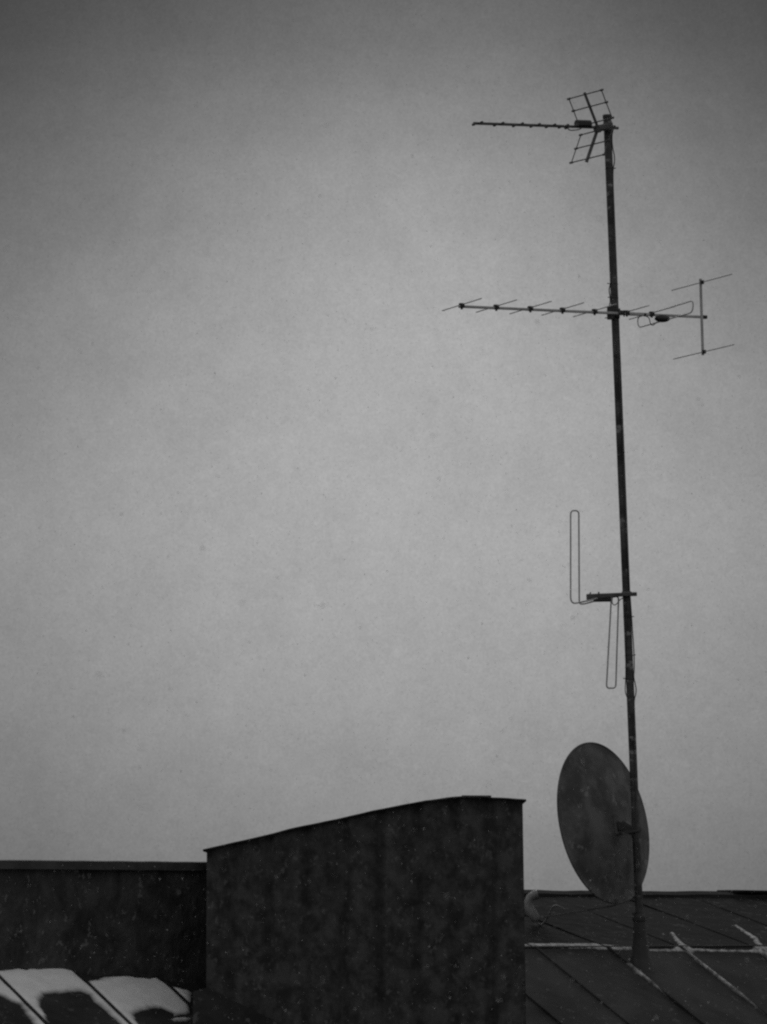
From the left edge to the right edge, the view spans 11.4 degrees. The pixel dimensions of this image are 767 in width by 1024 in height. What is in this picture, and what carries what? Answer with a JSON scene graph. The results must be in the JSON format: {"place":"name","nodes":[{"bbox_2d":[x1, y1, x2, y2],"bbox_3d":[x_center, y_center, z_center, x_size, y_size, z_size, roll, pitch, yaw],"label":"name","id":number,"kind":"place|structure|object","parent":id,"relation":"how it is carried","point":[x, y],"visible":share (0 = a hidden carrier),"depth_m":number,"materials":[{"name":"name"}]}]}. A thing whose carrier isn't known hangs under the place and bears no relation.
{"place":"outdoors","nodes":[
{"label":"outdoors","id":0,"kind":"place"},
{"bbox_2d":[0,0,766,1021],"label":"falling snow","id":1,"kind":"structure","parent":0,"point":[386,458],"depth_m":21.49,"materials":[{"name":"white snow"}]},
{"bbox_2d":[0,0,766,890],"label":"sky","id":2,"kind":"structure","parent":0,"point":[323,441],"materials":[{"name":"grey"}]},
{"label":"ground","id":3,"kind":"structure","parent":0,"visible":0},
{"bbox_2d":[0,890,766,1023],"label":"roof","id":4,"kind":"structure","parent":3,"relation":"on","point":[620,989],"depth_m":23.96,"materials":[{"name":"paint"}]},
{"bbox_2d":[0,969,190,1023],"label":"snow patch","id":5,"kind":"object","parent":4,"relation":"on","point":[132,995],"visible":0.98,"depth_m":21.04,"materials":[{"name":"white snow"}]},
{"bbox_2d":[0,860,206,984],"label":"parapet wall","id":6,"kind":"structure","parent":4,"relation":"on","point":[129,918],"depth_m":21.34,"materials":[{"name":"metal"}]},
{"bbox_2d":[193,795,525,1023],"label":"roof block","id":7,"kind":"structure","parent":4,"relation":"on","point":[326,960],"depth_m":20.89,"materials":[{"name":"black concrete"}]},
{"bbox_2d":[603,114,654,971],"bbox_3d":[1.568,0.191,24.335,0.296,5.503,0.189,-2,-6,21],"label":"antenna mast","id":8,"kind":"object","parent":4,"relation":"on","point":[641,959],"visible":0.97,"depth_m":24.27,"materials":[{"name":"metal"}]},
{"bbox_2d":[472,89,618,163],"bbox_3d":[1.034,-2.468,24.338,1.065,0.457,0.352,3,-7,-28],"label":"yagi antenna","id":9,"kind":"object","parent":8,"relation":"attached to","point":[587,124],"visible":1,"depth_m":24.45,"materials":[{"name":"metal"}]},
{"bbox_2d":[524,742,648,925],"bbox_3d":[1.368,2.031,24.245,0.827,1.158,0.765,1,-6,-11],"label":"satellite dish","id":10,"kind":"object","parent":8,"relation":"attached to","point":[600,836],"visible":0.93,"depth_m":24.12,"materials":[{"name":"paint"}]},
{"bbox_2d":[442,274,733,359],"bbox_3d":[1.258,-1.295,24.359,1.828,0.497,0.717,3,-7,-24],"label":"yagi antenna","id":11,"kind":"object","parent":8,"relation":"attached to","point":[611,312],"visible":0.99,"depth_m":24.43,"materials":[{"name":"metal"}]},
{"bbox_2d":[570,510,636,688],"bbox_3d":[1.377,0.552,24.170,0.466,1.120,0.116,4,-7,-30],"label":"dipole antenna","id":12,"kind":"object","parent":8,"relation":"attached to","point":[602,597],"visible":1,"depth_m":24.15,"materials":[{"name":"metal"}]},
{"bbox_2d":[605,129,617,305],"bbox_3d":[1.459,-1.867,24.534,0.083,1.183,0.057,0,-6,0],"label":"coaxial cable","id":13,"kind":"object","parent":8,"relation":"attached to","point":[613,168],"visible":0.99,"depth_m":24.51,"materials":[{"name":"black plastic"}]},
{"bbox_2d":[612,598,630,719],"bbox_3d":[1.498,0.926,24.215,0.114,0.771,0.028,0,-6,0],"label":"coaxial cable","id":14,"kind":"object","parent":8,"relation":"attached to","point":[625,651],"visible":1,"depth_m":24.22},
{"bbox_2d":[613,320,637,911],"bbox_3d":[1.528,0.645,24.262,0.136,3.743,0.066,0,-6,0],"label":"coaxial cable","id":15,"kind":"object","parent":8,"relation":"attached to","point":[634,654],"visible":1,"depth_m":24.25,"materials":[{"name":"black plastic"}]},
{"bbox_2d":[525,925,766,953],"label":"snow drift","id":16,"kind":"object","parent":4,"relation":"on","point":[692,950],"visible":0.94,"depth_m":24.46,"materials":[{"name":"white snow"}]},
{"bbox_2d":[626,946,766,1015],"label":"snow drift","id":17,"kind":"object","parent":4,"relation":"on","point":[701,963],"visible":0.71,"depth_m":24.11,"materials":[{"name":"white snow"}]}
]}

